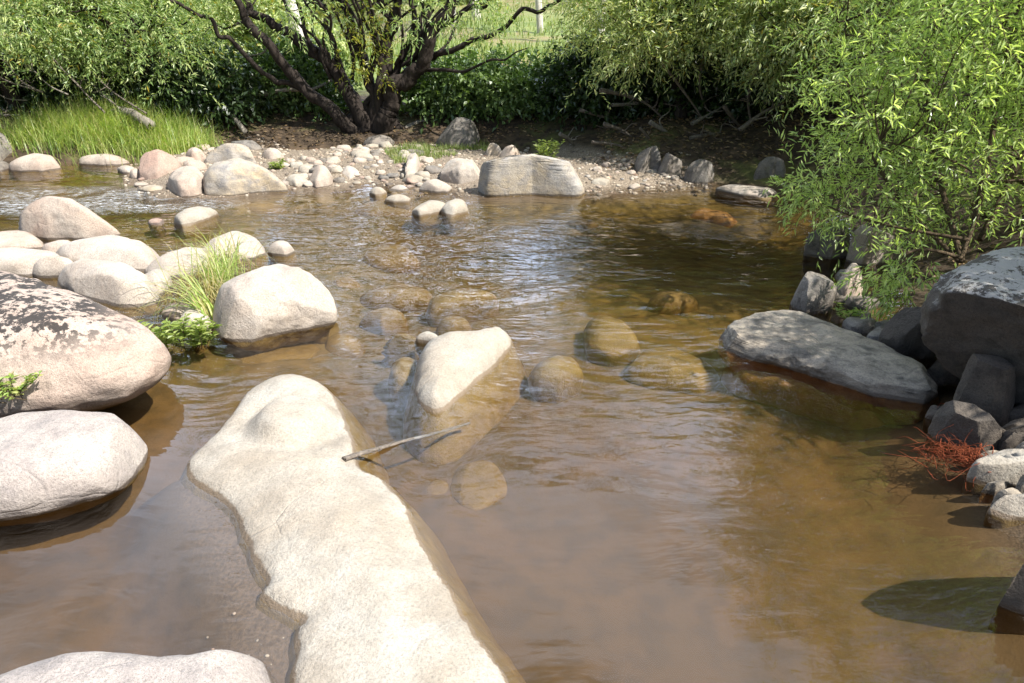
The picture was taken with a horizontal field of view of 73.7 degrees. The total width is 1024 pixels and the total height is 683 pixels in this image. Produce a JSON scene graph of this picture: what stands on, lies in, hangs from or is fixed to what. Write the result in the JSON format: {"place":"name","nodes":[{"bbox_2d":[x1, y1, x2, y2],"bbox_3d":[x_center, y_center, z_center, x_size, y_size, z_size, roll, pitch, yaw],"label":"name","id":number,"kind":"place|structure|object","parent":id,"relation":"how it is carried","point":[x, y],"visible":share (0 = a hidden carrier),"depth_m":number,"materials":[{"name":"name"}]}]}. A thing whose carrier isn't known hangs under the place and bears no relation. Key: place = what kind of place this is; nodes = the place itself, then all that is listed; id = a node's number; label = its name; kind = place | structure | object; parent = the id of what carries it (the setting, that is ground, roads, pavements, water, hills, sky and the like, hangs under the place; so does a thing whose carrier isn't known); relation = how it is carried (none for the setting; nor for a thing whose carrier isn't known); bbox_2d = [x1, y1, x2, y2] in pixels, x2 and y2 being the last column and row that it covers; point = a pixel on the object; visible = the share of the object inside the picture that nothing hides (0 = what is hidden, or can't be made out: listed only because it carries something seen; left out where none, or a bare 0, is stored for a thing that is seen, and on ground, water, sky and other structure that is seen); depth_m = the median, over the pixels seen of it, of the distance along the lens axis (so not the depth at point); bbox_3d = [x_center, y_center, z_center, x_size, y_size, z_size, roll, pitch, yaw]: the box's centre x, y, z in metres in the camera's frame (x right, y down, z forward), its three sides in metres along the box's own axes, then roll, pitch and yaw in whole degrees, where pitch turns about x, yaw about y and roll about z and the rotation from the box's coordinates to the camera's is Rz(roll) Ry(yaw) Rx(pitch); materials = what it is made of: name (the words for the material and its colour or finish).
{"place":"outdoors","nodes":[
{"label":"outdoors","id":0,"kind":"place"},
{"bbox_2d":[0,149,913,310],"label":"river water","id":1,"kind":"structure","parent":0,"point":[135,205],"depth_m":7.19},
{"bbox_2d":[0,410,147,526],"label":"boulder","id":2,"kind":"object","parent":1,"relation":"in","point":[57,464],"visible":1,"depth_m":2.75,"materials":[{"name":"beige stone"}]},
{"bbox_2d":[0,0,1023,682],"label":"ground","id":3,"kind":"structure","parent":0,"point":[622,532],"depth_m":3.29,"materials":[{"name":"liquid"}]},
{"bbox_2d":[0,230,43,249],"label":"flat rock","id":4,"kind":"object","parent":3,"relation":"on","point":[19,239],"visible":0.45,"depth_m":5.82,"materials":[{"name":"beige stone"}]},
{"bbox_2d":[0,247,58,277],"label":"flat rock","id":5,"kind":"object","parent":3,"relation":"on","point":[18,261],"visible":0.44,"depth_m":5.21,"materials":[{"name":"beige stone"}]},
{"bbox_2d":[9,153,64,180],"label":"flat rock","id":6,"kind":"object","parent":3,"relation":"on","point":[27,167],"visible":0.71,"depth_m":8.88,"materials":[{"name":"beige stone"}]},
{"bbox_2d":[33,256,71,287],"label":"flat rock","id":7,"kind":"object","parent":3,"relation":"on","point":[47,270],"visible":0.46,"depth_m":5.16,"materials":[{"name":"beige stone"}]},
{"bbox_2d":[19,196,119,243],"bbox_3d":[-4.006,-0.976,6.169,0.886,0.665,0.274,6,26,12],"label":"boulder","id":8,"kind":"object","parent":3,"relation":"on","point":[46,219],"visible":0.5,"depth_m":6.05,"materials":[{"name":"beige stone"}]},
{"bbox_2d":[0,0,164,112],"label":"willow tree","id":9,"kind":"object","parent":3,"relation":"on","point":[5,88],"visible":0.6,"depth_m":9.55,"materials":[{"name":"green plant"}]},
{"bbox_2d":[0,271,170,417],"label":"boulder","id":10,"kind":"object","parent":3,"relation":"on","point":[83,353],"visible":0.93,"depth_m":3.28,"materials":[{"name":"pinkish tan granite"},{"name":"black lichen"}]},
{"bbox_2d":[0,370,42,403],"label":"leafy weed","id":11,"kind":"object","parent":10,"relation":"on","point":[29,378],"visible":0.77,"depth_m":3.11,"materials":[{"name":"green plant"}]},
{"bbox_2d":[79,154,130,174],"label":"flat rock","id":12,"kind":"object","parent":3,"relation":"on","point":[103,161],"visible":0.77,"depth_m":9.26,"materials":[{"name":"beige stone"}]},
{"bbox_2d":[0,13,210,115],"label":"bramble bush","id":13,"kind":"object","parent":3,"relation":"on","point":[28,96],"visible":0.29,"depth_m":10.46,"materials":[{"name":"green plant"}]},
{"bbox_2d":[56,235,159,272],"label":"flat rock","id":14,"kind":"object","parent":3,"relation":"on","point":[138,256],"visible":0.4,"depth_m":5.39,"materials":[{"name":"beige stone"}]},
{"bbox_2d":[57,259,161,323],"bbox_3d":[-2.917,-0.322,4.955,1.106,0.504,0.400,12,27,23],"label":"flat rock","id":15,"kind":"object","parent":3,"relation":"on","point":[101,282],"visible":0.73,"depth_m":4.72,"materials":[{"name":"beige stone"}]},
{"bbox_2d":[0,80,237,167],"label":"river grass","id":16,"kind":"structure","parent":3,"relation":"on","point":[108,130],"depth_m":9.72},
{"bbox_2d":[103,96,155,129],"bbox_3d":[-5.552,-3.294,9.797,0.976,0.462,0.310,14,28,27],"label":"dead log","id":17,"kind":"object","parent":16,"relation":"on","point":[126,111],"visible":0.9,"depth_m":9.76,"materials":[{"name":"grey wood"}]},
{"bbox_2d":[0,0,256,116],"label":"willow tree","id":18,"kind":"object","parent":3,"relation":"on","point":[154,21],"visible":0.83,"depth_m":9.70,"materials":[{"name":"green plant"}]},
{"bbox_2d":[0,649,275,682],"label":"boulder","id":19,"kind":"object","parent":3,"relation":"on","point":[220,666],"visible":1,"depth_m":1.86,"materials":[{"name":"beige stone"}]},
{"bbox_2d":[78,0,239,91],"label":"willow tree","id":20,"kind":"object","parent":3,"relation":"on","point":[191,27],"visible":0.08,"depth_m":12.17,"materials":[{"name":"green plant"}]},
{"bbox_2d":[139,149,180,179],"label":"boulder","id":21,"kind":"object","parent":3,"relation":"on","point":[156,164],"visible":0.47,"depth_m":8.30,"materials":[{"name":"stone"}]},
{"bbox_2d":[145,269,174,310],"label":"stone","id":22,"kind":"object","parent":3,"relation":"on","point":[157,274],"visible":0.3,"depth_m":4.92,"materials":[{"name":"beige stone"}]},
{"bbox_2d":[137,313,191,351],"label":"leafy weed","id":23,"kind":"object","parent":3,"relation":"on","point":[164,337],"visible":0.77,"depth_m":4.01,"materials":[{"name":"green plant"}]},
{"bbox_2d":[162,302,188,334],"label":"stone","id":24,"kind":"object","parent":3,"relation":"on","point":[178,312],"visible":0.34,"depth_m":4.46,"materials":[{"name":"beige stone"}]},
{"bbox_2d":[144,247,213,293],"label":"flat rock","id":25,"kind":"object","parent":3,"relation":"on","point":[167,259],"visible":0.34,"depth_m":5.25,"materials":[{"name":"beige stone"}]},
{"bbox_2d":[167,166,203,197],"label":"boulder","id":26,"kind":"object","parent":3,"relation":"on","point":[185,181],"visible":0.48,"depth_m":7.62,"materials":[{"name":"beige stone"}]},
{"bbox_2d":[174,206,218,238],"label":"river rock","id":27,"kind":"object","parent":3,"relation":"on","point":[187,219],"visible":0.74,"depth_m":6.59,"materials":[{"name":"stone"}]},
{"bbox_2d":[179,306,214,352],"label":"stone","id":28,"kind":"object","parent":3,"relation":"on","point":[197,314],"visible":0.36,"depth_m":4.31,"materials":[{"name":"beige stone"}]},
{"bbox_2d":[173,314,221,350],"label":"leafy weed","id":29,"kind":"object","parent":3,"relation":"on","point":[200,335],"visible":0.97,"depth_m":4.04,"materials":[{"name":"green plant"}]},
{"bbox_2d":[116,25,290,133],"bbox_3d":[-4.844,-4.102,10.962,2.683,1.873,2.031,0,25,0],"label":"bramble bush","id":30,"kind":"object","parent":3,"relation":"on","point":[202,102],"visible":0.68,"depth_m":10.53,"materials":[{"name":"green plant"}]},
{"bbox_2d":[118,224,306,341],"bbox_3d":[-2.136,-0.427,5.009,1.239,1.080,1.788,0,25,0],"label":"grass tussock","id":31,"kind":"object","parent":3,"relation":"on","point":[217,278],"depth_m":4.70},
{"bbox_2d":[204,143,255,162],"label":"boulder","id":32,"kind":"object","parent":3,"relation":"on","point":[224,152],"visible":0.39,"depth_m":8.85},
{"bbox_2d":[203,231,268,277],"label":"river rock","id":33,"kind":"object","parent":3,"relation":"on","point":[245,249],"visible":0.48,"depth_m":5.59,"materials":[{"name":"beige stone"}]},
{"bbox_2d":[203,158,287,195],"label":"boulder","id":34,"kind":"object","parent":3,"relation":"on","point":[234,176],"visible":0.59,"depth_m":7.62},
{"bbox_2d":[162,0,331,60],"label":"bramble bush","id":35,"kind":"object","parent":3,"relation":"on","point":[267,9],"visible":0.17,"depth_m":15.35,"materials":[{"name":"green plant"}]},
{"bbox_2d":[244,202,287,213],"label":"sunken stone","id":36,"kind":"object","parent":3,"relation":"on","point":[269,208],"visible":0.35,"depth_m":7.46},
{"bbox_2d":[226,344,319,363],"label":"sunken stone","id":37,"kind":"object","parent":3,"relation":"on","point":[305,351],"visible":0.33,"depth_m":4.29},
{"bbox_2d":[213,264,336,351],"bbox_3d":[-1.570,-0.225,4.439,0.723,0.524,0.652,-14,28,-27],"label":"boulder","id":38,"kind":"object","parent":3,"relation":"on","point":[268,308],"visible":0.95,"depth_m":4.21,"materials":[{"name":"beige stone"}]},
{"bbox_2d":[211,14,347,55],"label":"bramble bush","id":39,"kind":"object","parent":3,"relation":"on","point":[341,45],"visible":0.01,"depth_m":16.87,"materials":[{"name":"green plant"}]},
{"bbox_2d":[268,240,296,266],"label":"stone","id":40,"kind":"object","parent":3,"relation":"on","point":[279,252],"visible":0.71,"depth_m":5.67,"materials":[{"name":"beige stone"}]},
{"bbox_2d":[218,30,363,124],"bbox_3d":[-3.773,-4.196,11.314,2.695,1.758,2.116,0,25,0],"label":"bramble bush","id":41,"kind":"object","parent":3,"relation":"on","point":[311,71],"visible":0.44,"depth_m":11.03,"materials":[{"name":"green plant"}]},
{"bbox_2d":[309,165,332,188],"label":"boulder","id":42,"kind":"object","parent":3,"relation":"on","point":[321,176],"visible":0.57,"depth_m":8.00,"materials":[{"name":"beige stone"}]},
{"bbox_2d":[325,333,365,358],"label":"sunken stone","id":43,"kind":"object","parent":3,"relation":"on","point":[344,345],"visible":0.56,"depth_m":4.43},
{"bbox_2d":[180,374,525,682],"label":"rock shelf","id":44,"kind":"object","parent":3,"relation":"on","point":[352,570],"visible":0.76,"depth_m":2.45,"materials":[{"name":"stone"}]},
{"bbox_2d":[342,422,470,461],"bbox_3d":[-0.465,0.458,3.183,0.706,0.128,0.046,-20,32,-37],"label":"driftwood","id":45,"kind":"object","parent":44,"relation":"on","point":[355,455],"visible":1,"depth_m":3.11,"materials":[{"name":"brown wood"}]},
{"bbox_2d":[167,0,560,134],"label":"willow tree","id":46,"kind":"object","parent":3,"relation":"on","point":[376,111],"visible":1,"depth_m":10.28,"materials":[{"name":"green plant"}]},
{"bbox_2d":[359,308,407,335],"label":"sunken stone","id":47,"kind":"object","parent":3,"relation":"on","point":[385,321],"visible":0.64,"depth_m":4.81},
{"bbox_2d":[353,201,415,216],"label":"sunken stone","id":48,"kind":"object","parent":3,"relation":"on","point":[375,208],"visible":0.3,"depth_m":7.35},
{"bbox_2d":[363,244,420,272],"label":"sunken stone","id":49,"kind":"object","parent":3,"relation":"on","point":[395,258],"visible":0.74,"depth_m":5.97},
{"bbox_2d":[360,284,432,312],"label":"sunken stone","id":50,"kind":"object","parent":3,"relation":"on","point":[404,298],"visible":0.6,"depth_m":5.16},
{"bbox_2d":[384,194,410,209],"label":"stone","id":51,"kind":"object","parent":3,"relation":"on","point":[403,201],"visible":0.74,"depth_m":7.34,"materials":[{"name":"stone"}]},
{"bbox_2d":[381,334,418,367],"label":"sunken stone","id":52,"kind":"object","parent":3,"relation":"on","point":[396,346],"visible":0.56,"depth_m":4.30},
{"bbox_2d":[388,357,417,407],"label":"sunken stone","id":53,"kind":"object","parent":3,"relation":"on","point":[401,375],"visible":0.51,"depth_m":3.88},
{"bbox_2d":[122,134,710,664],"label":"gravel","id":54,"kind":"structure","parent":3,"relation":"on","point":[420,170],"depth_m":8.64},
{"bbox_2d":[411,200,445,231],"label":"stone","id":55,"kind":"object","parent":3,"relation":"on","point":[429,210],"visible":0.84,"depth_m":6.90,"materials":[{"name":"stone"}]},
{"bbox_2d":[419,179,451,195],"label":"stone","id":56,"kind":"object","parent":3,"relation":"on","point":[434,186],"visible":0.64,"depth_m":7.79,"materials":[{"name":"beige stone"}]},
{"bbox_2d":[383,137,489,163],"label":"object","id":57,"kind":"object","parent":3,"relation":"on","point":[423,147],"visible":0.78,"depth_m":9.59,"materials":[{"name":"green plant"}]},
{"bbox_2d":[435,316,471,335],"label":"sunken stone","id":58,"kind":"object","parent":3,"relation":"on","point":[451,324],"visible":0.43,"depth_m":4.72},
{"bbox_2d":[441,199,469,230],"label":"stone","id":59,"kind":"object","parent":3,"relation":"on","point":[451,210],"visible":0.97,"depth_m":6.89,"materials":[{"name":"stone"}]},
{"bbox_2d":[436,117,479,147],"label":"boulder","id":60,"kind":"object","parent":3,"relation":"on","point":[459,130],"visible":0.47,"depth_m":10.22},
{"bbox_2d":[440,158,479,183],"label":"ledge rock","id":61,"kind":"object","parent":3,"relation":"on","point":[458,170],"visible":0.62,"depth_m":8.04,"materials":[{"name":"beige stone"}]},
{"bbox_2d":[426,288,498,326],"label":"sunken stone","id":62,"kind":"object","parent":3,"relation":"on","point":[472,305],"visible":0.76,"depth_m":4.96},
{"bbox_2d":[402,327,527,464],"bbox_3d":[-0.350,0.475,4.036,0.923,1.028,1.435,12,27,24],"label":"river rock","id":63,"kind":"object","parent":3,"relation":"on","point":[478,380],"visible":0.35,"depth_m":3.64,"materials":[{"name":"stone"}]},
{"bbox_2d":[450,460,506,510],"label":"sunken stone","id":64,"kind":"object","parent":3,"relation":"on","point":[478,485],"visible":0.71,"depth_m":3.20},
{"bbox_2d":[49,0,930,82],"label":"meadow grass","id":65,"kind":"structure","parent":3,"relation":"on","point":[487,40],"depth_m":20.28,"materials":[{"name":"green plant"}]},
{"bbox_2d":[457,40,578,131],"bbox_3d":[0.257,-4.021,11.034,2.525,1.573,1.986,0,25,0],"label":"bramble bush","id":66,"kind":"object","parent":3,"relation":"on","point":[516,87],"visible":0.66,"depth_m":10.62,"materials":[{"name":"green plant"}]},
{"bbox_2d":[478,154,584,199],"bbox_3d":[0.214,-1.721,7.674,1.227,0.747,0.232,0,25,0],"label":"boulder","id":67,"kind":"object","parent":3,"relation":"on","point":[528,175],"visible":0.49,"depth_m":7.56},
{"bbox_2d":[532,138,564,157],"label":"leafy weed","id":68,"kind":"object","parent":3,"relation":"on","point":[541,150],"visible":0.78,"depth_m":9.01,"materials":[{"name":"green plant"}]},
{"bbox_2d":[528,355,583,403],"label":"sunken stone","id":69,"kind":"object","parent":3,"relation":"on","point":[556,379],"visible":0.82,"depth_m":3.94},
{"bbox_2d":[133,94,1022,280],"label":"leaf litter","id":70,"kind":"object","parent":3,"relation":"on","point":[720,153],"visible":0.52,"depth_m":9.26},
{"bbox_2d":[399,40,535,133],"bbox_3d":[-0.801,-4.113,11.159,2.622,1.508,1.949,0,25,0],"label":"bramble bush","id":71,"kind":"object","parent":70,"relation":"on","point":[438,92],"visible":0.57,"depth_m":10.76,"materials":[{"name":"green plant"}]},
{"bbox_2d":[526,16,653,132],"bbox_3d":[1.376,-3.992,10.477,2.452,1.869,2.068,0,25,0],"label":"bramble bush","id":72,"kind":"object","parent":70,"relation":"on","point":[564,75],"visible":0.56,"depth_m":10.07,"materials":[{"name":"green plant"}]},
{"bbox_2d":[584,315,639,366],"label":"sunken stone","id":73,"kind":"object","parent":3,"relation":"on","point":[609,341],"visible":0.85,"depth_m":4.39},
{"bbox_2d":[599,88,688,117],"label":"dead branch","id":74,"kind":"object","parent":3,"relation":"on","point":[612,92],"visible":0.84,"depth_m":9.54,"materials":[{"name":"brown wood"}]},
{"bbox_2d":[635,146,660,172],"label":"boulder","id":75,"kind":"object","parent":3,"relation":"on","point":[648,158],"visible":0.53,"depth_m":8.45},
{"bbox_2d":[575,2,759,128],"bbox_3d":[2.331,-3.959,10.154,2.828,2.080,2.180,0,25,0],"label":"bramble bush","id":76,"kind":"object","parent":3,"relation":"on","point":[643,109],"visible":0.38,"depth_m":9.72,"materials":[{"name":"green plant"}]},
{"bbox_2d":[513,0,822,118],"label":"willow tree","id":77,"kind":"object","parent":3,"relation":"on","point":[657,18],"visible":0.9,"depth_m":8.48,"materials":[{"name":"green plant"}]},
{"bbox_2d":[657,153,681,176],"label":"boulder","id":78,"kind":"object","parent":3,"relation":"on","point":[670,165],"visible":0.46,"depth_m":8.31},
{"bbox_2d":[622,347,720,395],"bbox_3d":[1.005,0.254,4.277,0.550,0.375,0.487,17,30,32],"label":"sunken stone","id":79,"kind":"object","parent":3,"relation":"on","point":[671,369],"visible":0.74,"depth_m":4.12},
{"bbox_2d":[646,291,698,314],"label":"sunken stone","id":80,"kind":"object","parent":3,"relation":"on","point":[672,302],"visible":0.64,"depth_m":5.20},
{"bbox_2d":[684,159,713,183],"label":"boulder","id":81,"kind":"object","parent":3,"relation":"on","point":[700,171],"visible":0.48,"depth_m":8.17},
{"bbox_2d":[690,208,736,227],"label":"sunken stone","id":82,"kind":"object","parent":3,"relation":"on","point":[704,214],"visible":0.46,"depth_m":7.12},
{"bbox_2d":[715,184,777,207],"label":"flat rock","id":83,"kind":"object","parent":3,"relation":"on","point":[747,193],"visible":0.87,"depth_m":7.66,"materials":[{"name":"beige stone"}]},
{"bbox_2d":[754,157,785,179],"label":"boulder","id":84,"kind":"object","parent":3,"relation":"on","point":[767,167],"visible":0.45,"depth_m":8.15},
{"bbox_2d":[665,1,876,121],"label":"willow tree","id":85,"kind":"object","parent":3,"relation":"on","point":[735,104],"visible":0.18,"depth_m":9.37,"materials":[{"name":"green plant"}]},
{"bbox_2d":[721,365,884,429],"bbox_3d":[1.692,0.350,3.916,1.029,0.384,0.319,19,31,35],"label":"sunken stone","id":86,"kind":"object","parent":3,"relation":"on","point":[788,394],"visible":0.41,"depth_m":3.80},
{"bbox_2d":[789,271,836,321],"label":"boulder","id":87,"kind":"object","parent":3,"relation":"on","point":[814,295],"visible":0.61,"depth_m":4.51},
{"bbox_2d":[803,223,849,276],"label":"boulder","id":88,"kind":"object","parent":3,"relation":"on","point":[812,249],"visible":0.55,"depth_m":5.60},
{"bbox_2d":[718,310,939,424],"bbox_3d":[1.784,0.208,3.940,0.740,0.458,1.177,-16,30,-31],"label":"slab rock","id":89,"kind":"object","parent":3,"relation":"on","point":[884,383],"visible":0.8,"depth_m":3.75,"materials":[{"name":"stone"}]},
{"bbox_2d":[831,263,862,327],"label":"boulder","id":90,"kind":"object","parent":3,"relation":"on","point":[845,290],"visible":0.41,"depth_m":4.71,"materials":[{"name":"beige stone"}]},
{"bbox_2d":[674,0,1021,135],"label":"willow tree","id":91,"kind":"object","parent":3,"relation":"on","point":[795,10],"visible":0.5,"depth_m":7.81,"materials":[{"name":"green plant"}]},
{"bbox_2d":[842,315,875,336],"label":"broken stone","id":92,"kind":"object","parent":3,"relation":"on","point":[863,327],"visible":0.51,"depth_m":4.23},
{"bbox_2d":[841,296,879,317],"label":"broken stone","id":93,"kind":"object","parent":3,"relation":"on","point":[852,302],"visible":0.49,"depth_m":4.59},
{"bbox_2d":[844,224,895,273],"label":"boulder","id":94,"kind":"object","parent":3,"relation":"on","point":[868,257],"visible":0.48,"depth_m":5.41,"materials":[{"name":"beige stone"}]},
{"bbox_2d":[762,0,1023,320],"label":"willow bush","id":95,"kind":"object","parent":3,"relation":"on","point":[931,144],"visible":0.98,"depth_m":4.54,"materials":[{"name":"green plant"}]},
{"bbox_2d":[879,307,936,369],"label":"boulder","id":96,"kind":"object","parent":3,"relation":"on","point":[900,333],"visible":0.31,"depth_m":3.90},
{"bbox_2d":[841,0,1023,110],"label":"willow tree","id":97,"kind":"object","parent":3,"relation":"on","point":[1014,39],"visible":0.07,"depth_m":7.25,"materials":[{"name":"green plant"}]},
{"bbox_2d":[885,403,993,490],"bbox_3d":[1.916,0.490,3.011,0.656,0.202,0.414,-16,29,-30],"label":"root tuft","id":98,"kind":"object","parent":3,"relation":"on","point":[965,456],"visible":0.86,"depth_m":2.97,"materials":[{"name":"red plant"}]},
{"bbox_2d":[927,359,959,394],"bbox_3d":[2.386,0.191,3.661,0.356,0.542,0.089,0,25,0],"label":"boulder","id":99,"kind":"object","parent":3,"relation":"on","point":[946,381],"visible":0.09,"depth_m":3.63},
{"bbox_2d":[924,400,1002,455],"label":"boulder","id":100,"kind":"object","parent":3,"relation":"on","point":[965,418],"visible":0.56,"depth_m":3.08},
{"bbox_2d":[920,246,1023,405],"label":"boulder","id":101,"kind":"object","parent":3,"relation":"on","point":[971,307],"visible":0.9,"depth_m":3.22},
{"bbox_2d":[953,353,1015,426],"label":"boulder","id":102,"kind":"object","parent":3,"relation":"on","point":[986,383],"visible":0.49,"depth_m":3.15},
{"bbox_2d":[978,481,1006,503],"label":"broken stone","id":103,"kind":"object","parent":3,"relation":"on","point":[990,490],"visible":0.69,"depth_m":2.79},
{"bbox_2d":[962,449,1023,494],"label":"river rock","id":104,"kind":"object","parent":3,"relation":"on","point":[1006,466],"visible":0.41,"depth_m":2.83,"materials":[{"name":"stone"}]},
{"bbox_2d":[983,494,1023,528],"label":"river rock","id":105,"kind":"object","parent":3,"relation":"on","point":[1006,511],"visible":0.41,"depth_m":2.66,"materials":[{"name":"stone"}]},
{"bbox_2d":[989,564,1023,634],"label":"boulder","id":106,"kind":"object","parent":3,"relation":"on","point":[1007,617],"visible":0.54,"depth_m":2.25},
{"bbox_2d":[999,432,1023,450],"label":"broken stone","id":107,"kind":"object","parent":3,"relation":"on","point":[1013,440],"visible":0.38,"depth_m":2.99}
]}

